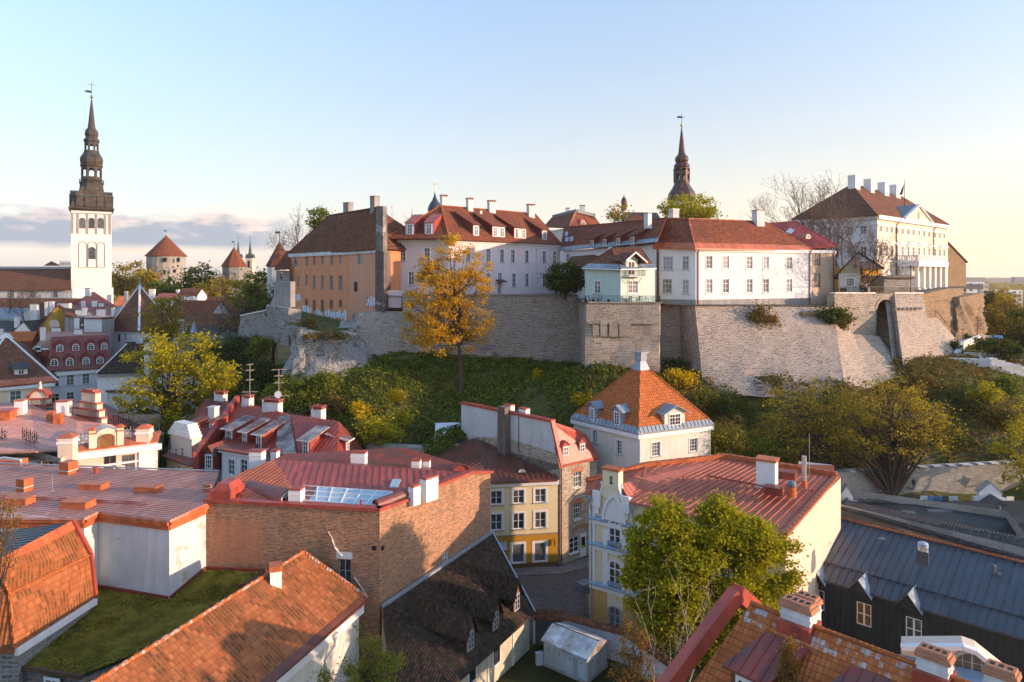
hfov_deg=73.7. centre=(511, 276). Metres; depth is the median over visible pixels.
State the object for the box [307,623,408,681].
young shrub
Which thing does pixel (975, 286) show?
hilltop ground
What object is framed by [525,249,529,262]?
window
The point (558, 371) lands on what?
grass
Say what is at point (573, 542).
shop window
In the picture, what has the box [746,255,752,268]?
window
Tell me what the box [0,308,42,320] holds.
blue roof house
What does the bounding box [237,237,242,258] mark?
church spire
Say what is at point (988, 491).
gabled annex
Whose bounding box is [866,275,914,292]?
stone shed
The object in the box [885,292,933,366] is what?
terrace wall
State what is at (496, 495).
window
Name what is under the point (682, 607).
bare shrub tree
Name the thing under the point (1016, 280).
distant block
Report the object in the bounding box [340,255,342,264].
window
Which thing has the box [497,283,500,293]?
door
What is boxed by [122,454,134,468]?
window
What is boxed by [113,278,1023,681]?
ground
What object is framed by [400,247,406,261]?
window
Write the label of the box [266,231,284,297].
gate tower
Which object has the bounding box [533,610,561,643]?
yard gate
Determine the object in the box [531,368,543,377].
shrub
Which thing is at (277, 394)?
antenna
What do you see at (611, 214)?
tree
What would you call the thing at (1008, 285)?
wood
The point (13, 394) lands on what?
window
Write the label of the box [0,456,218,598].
flat roof block
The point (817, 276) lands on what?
window
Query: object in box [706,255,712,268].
window
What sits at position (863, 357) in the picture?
sloping bastion
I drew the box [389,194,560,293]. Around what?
pink house
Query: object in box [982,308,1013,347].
tree
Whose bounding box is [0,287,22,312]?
bare tree
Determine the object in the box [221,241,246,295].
tower
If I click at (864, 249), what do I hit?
window
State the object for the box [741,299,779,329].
shrub
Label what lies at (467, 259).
window
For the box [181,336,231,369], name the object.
shrub
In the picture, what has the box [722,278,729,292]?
window
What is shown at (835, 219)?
bare tree
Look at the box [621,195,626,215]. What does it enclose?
roof lantern
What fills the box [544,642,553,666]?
door
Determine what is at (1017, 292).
distant block
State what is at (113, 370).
dark roof house
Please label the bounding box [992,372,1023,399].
shrub
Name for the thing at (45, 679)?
window
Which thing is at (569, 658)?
door
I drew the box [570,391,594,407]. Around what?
shrub
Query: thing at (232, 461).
window
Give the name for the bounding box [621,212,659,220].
parish house
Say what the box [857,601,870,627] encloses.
window
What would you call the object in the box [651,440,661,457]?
window
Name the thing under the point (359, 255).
window
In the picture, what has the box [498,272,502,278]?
window
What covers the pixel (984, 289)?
distant block
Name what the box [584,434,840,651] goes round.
gothic gable house
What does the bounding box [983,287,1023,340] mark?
tree
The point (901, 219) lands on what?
mansion
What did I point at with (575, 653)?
transformer kiosk
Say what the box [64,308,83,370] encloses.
grey party wall
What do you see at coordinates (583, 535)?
door
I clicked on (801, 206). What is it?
bare tree
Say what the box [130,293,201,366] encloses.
young tree
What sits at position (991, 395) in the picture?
shrub
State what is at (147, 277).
tree
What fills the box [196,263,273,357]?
bare tree
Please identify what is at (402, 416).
shrub
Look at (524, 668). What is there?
courtyard lawn
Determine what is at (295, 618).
tile roof house
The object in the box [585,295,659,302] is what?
railing
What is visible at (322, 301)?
bricked window
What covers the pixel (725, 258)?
window
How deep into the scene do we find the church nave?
217.43 m
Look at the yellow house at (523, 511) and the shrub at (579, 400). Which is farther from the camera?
the shrub at (579, 400)
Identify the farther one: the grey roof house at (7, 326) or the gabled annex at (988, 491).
the grey roof house at (7, 326)
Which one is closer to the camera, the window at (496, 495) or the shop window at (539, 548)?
the window at (496, 495)
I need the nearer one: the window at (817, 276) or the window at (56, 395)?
the window at (817, 276)
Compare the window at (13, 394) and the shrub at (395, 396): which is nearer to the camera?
the shrub at (395, 396)
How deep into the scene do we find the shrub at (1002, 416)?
92.65 m
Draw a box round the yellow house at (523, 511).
[432,438,558,567]
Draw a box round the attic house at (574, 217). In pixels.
[545,205,599,269]
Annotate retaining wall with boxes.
[354,311,403,359]
[367,443,458,452]
[402,294,579,362]
[661,304,697,374]
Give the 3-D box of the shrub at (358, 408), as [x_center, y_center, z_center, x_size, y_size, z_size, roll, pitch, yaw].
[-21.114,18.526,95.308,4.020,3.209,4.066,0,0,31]
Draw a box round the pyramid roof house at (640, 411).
[570,351,713,473]
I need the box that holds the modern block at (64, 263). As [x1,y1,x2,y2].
[59,261,70,266]
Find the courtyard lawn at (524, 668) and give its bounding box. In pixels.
[496,646,643,681]
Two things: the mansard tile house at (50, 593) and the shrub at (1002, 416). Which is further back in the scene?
the shrub at (1002, 416)
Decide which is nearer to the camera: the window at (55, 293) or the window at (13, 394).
the window at (13, 394)
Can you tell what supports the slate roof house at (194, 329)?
on the ground at (539, 406)
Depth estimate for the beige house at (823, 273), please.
118.99 m
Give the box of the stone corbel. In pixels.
[588,321,658,336]
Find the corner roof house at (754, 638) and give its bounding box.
[657,582,1021,681]
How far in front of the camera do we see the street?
73.23 m
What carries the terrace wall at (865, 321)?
on the hilltop ground at (975, 286)
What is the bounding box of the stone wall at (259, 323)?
[237,305,273,340]
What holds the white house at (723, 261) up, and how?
on the hilltop ground at (975, 286)
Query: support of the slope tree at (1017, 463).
on the ground at (539, 406)
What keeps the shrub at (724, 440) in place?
on the ground at (539, 406)
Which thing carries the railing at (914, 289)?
on the terrace wall at (908, 325)
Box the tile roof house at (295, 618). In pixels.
[85,550,370,681]
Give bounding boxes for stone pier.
[269,281,294,306]
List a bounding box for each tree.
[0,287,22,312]
[0,492,26,605]
[3,286,31,320]
[21,284,45,319]
[107,327,242,447]
[112,258,149,296]
[124,267,163,294]
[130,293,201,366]
[148,274,190,295]
[176,260,221,289]
[189,274,231,297]
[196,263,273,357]
[219,302,265,368]
[222,272,266,313]
[229,266,266,307]
[252,279,276,366]
[263,205,310,260]
[304,205,335,231]
[393,232,501,393]
[537,259,584,299]
[601,200,634,221]
[610,488,814,674]
[614,567,696,681]
[634,550,726,681]
[656,191,727,218]
[740,186,843,249]
[750,375,861,469]
[762,174,878,254]
[797,168,876,267]
[814,194,916,291]
[814,369,974,495]
[981,395,1023,488]
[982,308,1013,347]
[983,287,1020,323]
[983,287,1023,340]
[993,305,1023,346]
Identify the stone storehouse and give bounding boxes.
[948,241,967,292]
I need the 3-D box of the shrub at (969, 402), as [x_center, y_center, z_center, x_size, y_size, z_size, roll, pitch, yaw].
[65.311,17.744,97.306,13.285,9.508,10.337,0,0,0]
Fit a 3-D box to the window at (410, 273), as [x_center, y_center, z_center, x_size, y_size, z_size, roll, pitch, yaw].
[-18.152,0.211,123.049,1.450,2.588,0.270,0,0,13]
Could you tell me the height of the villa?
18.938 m
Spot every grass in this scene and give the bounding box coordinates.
[254,347,666,455]
[794,346,1021,439]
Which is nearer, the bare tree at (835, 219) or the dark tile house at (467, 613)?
the dark tile house at (467, 613)
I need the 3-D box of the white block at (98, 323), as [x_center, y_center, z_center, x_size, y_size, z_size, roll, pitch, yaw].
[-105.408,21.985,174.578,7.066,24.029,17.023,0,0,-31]
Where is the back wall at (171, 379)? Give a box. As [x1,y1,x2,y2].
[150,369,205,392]
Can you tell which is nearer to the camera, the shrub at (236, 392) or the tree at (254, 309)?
the shrub at (236, 392)
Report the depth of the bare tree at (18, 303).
191.75 m
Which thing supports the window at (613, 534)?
in the gothic gable house at (803, 501)
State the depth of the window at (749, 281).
111.67 m
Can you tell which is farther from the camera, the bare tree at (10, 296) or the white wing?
the bare tree at (10, 296)
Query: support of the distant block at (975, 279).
on the ground at (539, 406)
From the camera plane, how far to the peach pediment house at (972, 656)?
44.85 m
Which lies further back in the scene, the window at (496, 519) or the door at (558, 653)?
the window at (496, 519)
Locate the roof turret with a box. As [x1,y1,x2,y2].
[44,261,59,265]
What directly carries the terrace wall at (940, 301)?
on the hilltop ground at (975, 286)
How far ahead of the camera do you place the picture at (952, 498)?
83.90 m
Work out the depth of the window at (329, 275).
138.50 m
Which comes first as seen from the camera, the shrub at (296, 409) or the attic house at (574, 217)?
the shrub at (296, 409)
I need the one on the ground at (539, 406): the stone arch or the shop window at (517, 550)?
the stone arch
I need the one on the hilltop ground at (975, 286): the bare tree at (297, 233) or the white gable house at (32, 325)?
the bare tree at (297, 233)
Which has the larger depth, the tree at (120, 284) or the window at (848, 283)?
the tree at (120, 284)
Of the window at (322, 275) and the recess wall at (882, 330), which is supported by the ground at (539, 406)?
the recess wall at (882, 330)
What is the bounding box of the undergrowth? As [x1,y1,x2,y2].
[607,348,1023,467]
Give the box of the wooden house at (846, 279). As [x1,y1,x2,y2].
[834,251,884,291]
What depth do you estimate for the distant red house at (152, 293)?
240.00 m
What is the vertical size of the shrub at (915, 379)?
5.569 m
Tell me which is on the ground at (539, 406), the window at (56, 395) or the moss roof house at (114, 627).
the moss roof house at (114, 627)
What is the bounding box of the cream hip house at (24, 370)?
[0,333,58,401]
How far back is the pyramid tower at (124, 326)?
176.22 m
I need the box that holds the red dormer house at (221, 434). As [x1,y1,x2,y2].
[161,390,363,482]
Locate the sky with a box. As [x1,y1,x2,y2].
[0,0,1023,277]
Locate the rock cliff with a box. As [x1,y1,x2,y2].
[952,293,987,339]
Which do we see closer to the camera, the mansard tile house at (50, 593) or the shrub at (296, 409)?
the mansard tile house at (50, 593)
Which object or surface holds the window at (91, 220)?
in the church tower at (91, 208)
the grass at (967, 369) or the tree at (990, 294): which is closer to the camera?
the grass at (967, 369)
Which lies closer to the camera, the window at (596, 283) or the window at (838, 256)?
the window at (596, 283)
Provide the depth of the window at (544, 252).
138.87 m
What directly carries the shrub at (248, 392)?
on the ground at (539, 406)
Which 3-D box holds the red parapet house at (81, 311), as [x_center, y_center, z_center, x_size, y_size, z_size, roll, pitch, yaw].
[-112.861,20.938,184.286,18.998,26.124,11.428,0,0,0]
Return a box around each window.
[9,389,22,401]
[42,461,53,465]
[43,676,59,681]
[51,376,60,387]
[51,392,59,401]
[53,290,57,296]
[65,375,74,385]
[65,391,74,401]
[80,218,84,227]
[81,373,90,384]
[88,247,95,258]
[89,218,94,227]
[98,218,103,227]
[103,455,115,467]
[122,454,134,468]
[227,457,235,476]
[239,457,248,472]
[294,257,297,266]
[313,299,315,309]
[321,275,323,289]
[321,299,323,311]
[329,275,332,289]
[331,255,333,264]
[339,559,350,582]
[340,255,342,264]
[340,275,342,290]
[358,254,361,264]
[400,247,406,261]
[408,271,414,284]
[423,247,430,260]
[442,552,447,562]
[465,247,470,261]
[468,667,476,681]
[486,248,490,261]
[486,272,490,286]
[490,489,503,505]
[490,512,503,531]
[493,645,500,668]
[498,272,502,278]
[499,248,504,262]
[510,249,515,262]
[510,541,525,563]
[511,488,525,504]
[511,511,525,530]
[512,273,516,286]
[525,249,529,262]
[525,273,529,286]
[532,540,547,562]
[533,487,547,503]
[533,510,547,528]
[542,250,546,262]
[542,273,546,286]
[552,250,556,263]
[569,536,579,554]
[574,471,581,489]
[574,503,581,520]
[591,429,597,443]
[593,280,600,293]
[607,521,621,544]
[607,606,621,626]
[608,560,621,586]
[615,439,622,455]
[627,280,638,293]
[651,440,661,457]
[661,255,673,270]
[661,278,672,293]
[681,255,689,269]
[682,279,689,294]
[689,437,698,452]
[705,278,713,293]
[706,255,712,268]
[722,255,729,268]
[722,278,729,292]
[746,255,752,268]
[746,278,752,292]
[762,278,769,292]
[763,256,769,268]
[786,256,793,269]
[786,278,793,292]
[815,253,819,264]
[815,274,820,286]
[819,590,823,610]
[834,247,839,258]
[845,277,855,286]
[846,247,852,258]
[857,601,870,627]
[860,246,866,257]
[861,226,866,234]
[906,616,921,635]
[953,651,983,670]
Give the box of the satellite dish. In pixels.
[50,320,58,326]
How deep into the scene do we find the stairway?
113.01 m
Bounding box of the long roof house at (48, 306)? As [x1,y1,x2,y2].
[0,298,80,319]
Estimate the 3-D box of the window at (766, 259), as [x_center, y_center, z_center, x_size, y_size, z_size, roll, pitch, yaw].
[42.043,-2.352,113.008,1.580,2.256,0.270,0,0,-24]
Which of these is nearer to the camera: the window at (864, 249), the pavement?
the pavement
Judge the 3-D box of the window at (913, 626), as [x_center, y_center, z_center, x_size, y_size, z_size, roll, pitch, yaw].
[33.723,29.583,57.272,1.200,1.946,0.080,0,0,43]
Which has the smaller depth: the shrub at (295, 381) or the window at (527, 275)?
the shrub at (295, 381)
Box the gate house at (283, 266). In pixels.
[274,251,291,281]
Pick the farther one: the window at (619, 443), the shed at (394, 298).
the shed at (394, 298)
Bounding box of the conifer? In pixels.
[772,633,803,681]
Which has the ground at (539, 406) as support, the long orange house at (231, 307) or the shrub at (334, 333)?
the long orange house at (231, 307)
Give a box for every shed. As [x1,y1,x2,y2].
[388,290,404,307]
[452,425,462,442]
[563,255,597,297]
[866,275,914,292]
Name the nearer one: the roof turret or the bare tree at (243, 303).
the bare tree at (243, 303)
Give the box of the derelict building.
[288,195,405,320]
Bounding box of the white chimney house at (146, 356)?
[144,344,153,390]
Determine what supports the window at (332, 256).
in the derelict building
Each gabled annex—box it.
[841,483,855,504]
[972,480,1008,505]
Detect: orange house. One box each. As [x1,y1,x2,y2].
[114,291,129,305]
[169,300,231,322]
[182,296,277,367]
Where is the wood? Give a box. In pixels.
[112,281,1023,347]
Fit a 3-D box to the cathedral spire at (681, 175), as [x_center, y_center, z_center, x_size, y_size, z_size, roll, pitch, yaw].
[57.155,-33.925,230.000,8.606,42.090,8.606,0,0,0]
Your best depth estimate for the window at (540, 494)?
79.86 m
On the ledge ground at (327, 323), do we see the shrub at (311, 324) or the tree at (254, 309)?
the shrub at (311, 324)
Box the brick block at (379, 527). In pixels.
[203,447,493,672]
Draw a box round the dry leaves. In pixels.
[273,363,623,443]
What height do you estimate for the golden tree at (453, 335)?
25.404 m
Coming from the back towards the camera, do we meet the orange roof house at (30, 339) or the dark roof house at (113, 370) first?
the orange roof house at (30, 339)
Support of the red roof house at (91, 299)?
on the ground at (539, 406)
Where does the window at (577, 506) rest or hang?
in the stone house at (569, 456)
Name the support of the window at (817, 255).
in the beige house at (823, 273)
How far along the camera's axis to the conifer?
35.05 m
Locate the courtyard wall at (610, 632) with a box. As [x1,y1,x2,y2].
[535,608,672,680]
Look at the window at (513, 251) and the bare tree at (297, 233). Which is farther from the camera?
the bare tree at (297, 233)
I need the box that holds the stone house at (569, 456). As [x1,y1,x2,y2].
[460,395,599,564]
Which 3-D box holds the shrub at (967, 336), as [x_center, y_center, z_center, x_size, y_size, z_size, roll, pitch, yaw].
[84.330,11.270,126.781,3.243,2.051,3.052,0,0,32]
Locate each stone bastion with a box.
[267,306,301,345]
[579,299,661,373]
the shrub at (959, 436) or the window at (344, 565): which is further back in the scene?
the shrub at (959, 436)
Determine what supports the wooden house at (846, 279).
on the hilltop ground at (975, 286)
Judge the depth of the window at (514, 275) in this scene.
133.00 m
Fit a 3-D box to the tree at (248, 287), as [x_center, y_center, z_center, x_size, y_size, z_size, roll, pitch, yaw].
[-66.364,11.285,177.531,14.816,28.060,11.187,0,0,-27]
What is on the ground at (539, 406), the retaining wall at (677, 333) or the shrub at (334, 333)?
the retaining wall at (677, 333)
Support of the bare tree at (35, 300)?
on the ground at (539, 406)
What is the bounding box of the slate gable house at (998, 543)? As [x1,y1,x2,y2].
[841,490,1023,559]
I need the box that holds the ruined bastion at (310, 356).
[281,321,371,385]
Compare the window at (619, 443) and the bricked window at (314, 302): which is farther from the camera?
the bricked window at (314, 302)
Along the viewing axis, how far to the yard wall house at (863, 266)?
126.18 m
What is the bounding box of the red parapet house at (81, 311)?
[75,307,115,316]
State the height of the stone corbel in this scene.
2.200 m
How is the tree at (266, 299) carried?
on the ground at (539, 406)
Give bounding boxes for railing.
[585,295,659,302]
[870,287,918,292]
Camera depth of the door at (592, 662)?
57.50 m
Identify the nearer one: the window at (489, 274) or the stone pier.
the stone pier
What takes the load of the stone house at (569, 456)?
on the ground at (539, 406)
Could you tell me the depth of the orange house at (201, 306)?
196.09 m
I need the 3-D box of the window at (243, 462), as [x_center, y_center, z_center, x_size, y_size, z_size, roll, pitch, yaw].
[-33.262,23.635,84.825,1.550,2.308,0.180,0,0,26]
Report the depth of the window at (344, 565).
58.72 m
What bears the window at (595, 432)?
in the pyramid roof house at (640, 411)
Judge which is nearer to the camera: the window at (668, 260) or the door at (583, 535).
the door at (583, 535)
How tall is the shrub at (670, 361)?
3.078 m
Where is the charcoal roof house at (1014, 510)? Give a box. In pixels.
[855,498,1023,535]
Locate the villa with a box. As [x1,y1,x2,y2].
[0,381,161,469]
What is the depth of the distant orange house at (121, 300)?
226.42 m
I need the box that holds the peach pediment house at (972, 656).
[899,636,1000,681]
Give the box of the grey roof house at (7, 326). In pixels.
[0,317,22,336]
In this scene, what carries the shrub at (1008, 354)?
on the ground at (539, 406)
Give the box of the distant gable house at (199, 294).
[177,288,207,299]
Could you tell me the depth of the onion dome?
258.53 m
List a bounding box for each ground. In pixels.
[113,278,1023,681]
[288,311,349,332]
[534,284,982,305]
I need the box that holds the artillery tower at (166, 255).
[145,230,186,298]
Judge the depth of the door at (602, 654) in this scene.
58.84 m
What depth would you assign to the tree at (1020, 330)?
149.93 m
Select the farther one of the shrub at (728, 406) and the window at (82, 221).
the window at (82, 221)
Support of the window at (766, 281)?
in the white house at (723, 261)
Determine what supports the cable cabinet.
on the courtyard lawn at (524, 668)
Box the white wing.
[560,212,666,300]
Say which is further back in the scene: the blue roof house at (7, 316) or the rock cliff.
the blue roof house at (7, 316)
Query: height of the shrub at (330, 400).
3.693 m
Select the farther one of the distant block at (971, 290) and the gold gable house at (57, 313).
the distant block at (971, 290)
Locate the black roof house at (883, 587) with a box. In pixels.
[816,517,1023,681]
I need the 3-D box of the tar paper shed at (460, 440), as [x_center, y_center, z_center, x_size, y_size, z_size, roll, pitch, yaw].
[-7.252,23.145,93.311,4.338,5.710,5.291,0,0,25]
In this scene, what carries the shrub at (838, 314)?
on the hilltop ground at (975, 286)
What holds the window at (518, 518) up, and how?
in the yellow house at (523, 511)
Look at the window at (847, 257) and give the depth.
154.32 m
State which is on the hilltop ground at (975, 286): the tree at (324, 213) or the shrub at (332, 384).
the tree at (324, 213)
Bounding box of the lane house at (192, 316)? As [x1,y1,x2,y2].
[173,313,263,375]
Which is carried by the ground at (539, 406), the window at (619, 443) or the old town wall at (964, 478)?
the old town wall at (964, 478)
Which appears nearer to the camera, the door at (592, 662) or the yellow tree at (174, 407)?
the door at (592, 662)
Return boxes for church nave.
[0,267,112,303]
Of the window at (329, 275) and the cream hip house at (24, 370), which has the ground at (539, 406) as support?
the cream hip house at (24, 370)
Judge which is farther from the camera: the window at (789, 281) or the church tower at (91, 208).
the church tower at (91, 208)
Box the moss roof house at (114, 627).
[21,566,266,681]
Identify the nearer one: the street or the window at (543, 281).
the street
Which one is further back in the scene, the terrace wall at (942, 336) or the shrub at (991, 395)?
the terrace wall at (942, 336)
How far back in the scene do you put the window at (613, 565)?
65.39 m
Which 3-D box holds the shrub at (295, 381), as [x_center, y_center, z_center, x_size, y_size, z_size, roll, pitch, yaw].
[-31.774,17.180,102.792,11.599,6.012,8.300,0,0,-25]
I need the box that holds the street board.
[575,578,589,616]
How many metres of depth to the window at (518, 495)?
79.48 m
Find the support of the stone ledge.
on the sloping bastion at (734, 346)
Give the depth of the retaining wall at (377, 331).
116.08 m
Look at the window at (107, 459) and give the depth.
83.60 m
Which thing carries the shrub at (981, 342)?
on the ground at (539, 406)
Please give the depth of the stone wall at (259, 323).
124.11 m
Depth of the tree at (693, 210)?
148.24 m
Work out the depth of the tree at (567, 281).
111.11 m
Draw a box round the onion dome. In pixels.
[428,183,439,211]
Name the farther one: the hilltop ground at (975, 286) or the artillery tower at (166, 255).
the artillery tower at (166, 255)
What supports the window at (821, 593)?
in the black roof house at (883, 587)
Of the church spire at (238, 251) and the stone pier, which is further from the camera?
the church spire at (238, 251)
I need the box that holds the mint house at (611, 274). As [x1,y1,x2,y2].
[581,248,656,301]
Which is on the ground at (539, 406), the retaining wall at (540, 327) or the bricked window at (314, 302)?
the retaining wall at (540, 327)
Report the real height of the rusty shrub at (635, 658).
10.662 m
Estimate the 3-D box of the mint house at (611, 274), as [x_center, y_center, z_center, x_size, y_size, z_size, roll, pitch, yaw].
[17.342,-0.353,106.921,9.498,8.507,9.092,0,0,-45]
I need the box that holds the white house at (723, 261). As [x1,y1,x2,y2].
[653,208,812,303]
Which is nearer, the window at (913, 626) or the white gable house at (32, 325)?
the window at (913, 626)
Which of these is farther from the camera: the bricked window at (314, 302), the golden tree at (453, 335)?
the bricked window at (314, 302)
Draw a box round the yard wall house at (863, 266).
[835,261,880,291]
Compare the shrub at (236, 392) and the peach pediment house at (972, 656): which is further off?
the shrub at (236, 392)
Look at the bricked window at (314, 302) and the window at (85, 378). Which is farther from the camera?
the window at (85, 378)
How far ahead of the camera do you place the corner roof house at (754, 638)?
36.85 m
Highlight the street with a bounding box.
[518,567,589,640]
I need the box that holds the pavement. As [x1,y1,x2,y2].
[513,556,588,576]
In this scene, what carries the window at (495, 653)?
in the dark tile house at (467, 613)
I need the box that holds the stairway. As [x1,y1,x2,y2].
[948,335,1023,376]
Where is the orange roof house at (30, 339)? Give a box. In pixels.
[7,331,39,347]
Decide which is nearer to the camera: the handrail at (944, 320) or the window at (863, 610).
the window at (863, 610)
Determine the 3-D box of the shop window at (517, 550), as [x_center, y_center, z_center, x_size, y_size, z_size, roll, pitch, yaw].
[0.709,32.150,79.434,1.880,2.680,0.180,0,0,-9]
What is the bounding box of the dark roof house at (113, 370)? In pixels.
[96,342,159,404]
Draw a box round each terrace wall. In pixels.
[827,292,875,335]
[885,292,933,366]
[923,288,963,335]
[927,317,955,356]
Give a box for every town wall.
[191,335,229,349]
[834,459,1023,495]
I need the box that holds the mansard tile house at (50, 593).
[0,519,97,681]
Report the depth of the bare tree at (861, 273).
116.10 m
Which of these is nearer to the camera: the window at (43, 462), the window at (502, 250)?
the window at (43, 462)
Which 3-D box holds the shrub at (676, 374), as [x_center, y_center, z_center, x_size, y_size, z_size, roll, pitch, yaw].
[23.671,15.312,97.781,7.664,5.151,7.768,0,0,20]
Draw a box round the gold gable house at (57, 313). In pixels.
[37,303,78,334]
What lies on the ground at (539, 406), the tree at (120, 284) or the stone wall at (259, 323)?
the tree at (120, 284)
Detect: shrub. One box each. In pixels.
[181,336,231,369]
[192,366,257,401]
[206,327,265,372]
[228,384,260,403]
[232,354,282,390]
[239,332,277,360]
[260,373,340,403]
[283,396,318,415]
[296,315,322,327]
[301,327,356,342]
[301,395,351,415]
[302,366,348,397]
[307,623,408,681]
[345,399,375,421]
[347,409,405,446]
[382,409,413,426]
[385,387,408,406]
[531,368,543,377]
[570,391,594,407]
[604,618,666,681]
[659,366,703,395]
[662,357,692,372]
[689,387,716,413]
[693,382,766,421]
[708,417,768,455]
[728,427,797,462]
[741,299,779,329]
[768,312,783,327]
[809,302,858,326]
[837,312,858,329]
[887,365,970,399]
[914,411,976,450]
[917,372,1018,425]
[950,338,965,350]
[964,333,975,338]
[965,374,1009,406]
[968,336,1019,354]
[978,392,1023,436]
[988,334,1023,359]
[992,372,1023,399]
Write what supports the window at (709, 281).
in the white house at (723, 261)
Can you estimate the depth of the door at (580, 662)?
57.21 m
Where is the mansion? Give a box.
[791,175,950,289]
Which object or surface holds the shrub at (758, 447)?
on the ground at (539, 406)
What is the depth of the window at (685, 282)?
107.97 m
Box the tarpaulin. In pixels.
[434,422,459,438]
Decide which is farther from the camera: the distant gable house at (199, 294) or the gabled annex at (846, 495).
the distant gable house at (199, 294)
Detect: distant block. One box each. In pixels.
[966,277,984,282]
[966,282,983,292]
[977,284,987,311]
[988,290,1022,308]
[1011,277,1023,283]
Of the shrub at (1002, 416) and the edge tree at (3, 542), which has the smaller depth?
the edge tree at (3, 542)
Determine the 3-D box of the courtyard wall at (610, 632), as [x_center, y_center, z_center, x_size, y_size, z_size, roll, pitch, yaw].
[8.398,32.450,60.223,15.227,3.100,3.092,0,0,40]
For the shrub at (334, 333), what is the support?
on the ruined bastion at (310, 356)
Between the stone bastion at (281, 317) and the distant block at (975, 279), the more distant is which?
the distant block at (975, 279)
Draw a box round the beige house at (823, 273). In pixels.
[769,221,837,303]
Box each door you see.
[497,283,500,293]
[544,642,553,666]
[554,647,563,670]
[565,651,574,675]
[576,656,585,680]
[580,532,585,556]
[587,653,596,680]
[597,645,606,671]
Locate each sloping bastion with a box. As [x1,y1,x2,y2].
[691,305,843,396]
[834,317,896,390]
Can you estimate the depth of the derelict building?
133.47 m
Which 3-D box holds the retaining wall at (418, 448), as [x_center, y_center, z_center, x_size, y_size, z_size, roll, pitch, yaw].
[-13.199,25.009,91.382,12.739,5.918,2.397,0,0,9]
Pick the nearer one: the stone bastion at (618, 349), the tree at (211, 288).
the stone bastion at (618, 349)
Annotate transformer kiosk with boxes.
[541,622,609,681]
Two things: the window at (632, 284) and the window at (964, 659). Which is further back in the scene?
the window at (632, 284)
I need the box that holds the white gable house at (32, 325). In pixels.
[12,319,44,332]
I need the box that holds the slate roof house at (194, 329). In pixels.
[184,322,241,396]
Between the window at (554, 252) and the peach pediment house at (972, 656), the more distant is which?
the window at (554, 252)
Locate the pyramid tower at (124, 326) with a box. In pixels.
[114,277,170,355]
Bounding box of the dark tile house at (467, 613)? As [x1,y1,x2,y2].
[381,531,535,681]
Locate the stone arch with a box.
[874,293,893,335]
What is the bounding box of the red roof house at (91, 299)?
[76,288,122,314]
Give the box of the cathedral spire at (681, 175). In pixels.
[668,114,695,216]
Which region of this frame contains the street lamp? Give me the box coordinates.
[909,265,911,292]
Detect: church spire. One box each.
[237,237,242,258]
[245,241,254,282]
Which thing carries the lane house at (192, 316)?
on the ground at (539, 406)
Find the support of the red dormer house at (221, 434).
on the ground at (539, 406)
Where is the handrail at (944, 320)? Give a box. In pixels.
[926,310,956,334]
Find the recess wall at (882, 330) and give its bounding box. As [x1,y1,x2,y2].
[876,301,890,351]
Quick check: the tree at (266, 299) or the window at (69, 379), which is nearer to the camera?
the window at (69, 379)
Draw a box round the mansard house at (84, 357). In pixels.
[32,317,110,401]
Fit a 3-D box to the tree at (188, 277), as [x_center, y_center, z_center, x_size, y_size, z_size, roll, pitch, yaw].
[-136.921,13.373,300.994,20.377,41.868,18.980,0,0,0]
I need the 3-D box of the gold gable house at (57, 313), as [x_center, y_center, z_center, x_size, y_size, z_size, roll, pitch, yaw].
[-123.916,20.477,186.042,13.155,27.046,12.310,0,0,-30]
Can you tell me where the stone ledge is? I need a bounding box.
[799,312,828,317]
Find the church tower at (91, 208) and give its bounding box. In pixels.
[68,82,113,302]
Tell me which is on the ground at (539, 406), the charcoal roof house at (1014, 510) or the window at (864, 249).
the charcoal roof house at (1014, 510)
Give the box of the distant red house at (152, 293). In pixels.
[148,289,179,311]
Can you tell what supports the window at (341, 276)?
in the derelict building
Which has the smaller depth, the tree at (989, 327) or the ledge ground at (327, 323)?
the ledge ground at (327, 323)
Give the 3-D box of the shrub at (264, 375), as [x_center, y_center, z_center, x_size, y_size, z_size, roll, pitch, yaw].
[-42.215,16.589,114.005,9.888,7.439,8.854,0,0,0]
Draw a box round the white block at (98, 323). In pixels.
[83,315,114,357]
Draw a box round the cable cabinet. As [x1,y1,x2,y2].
[535,651,543,665]

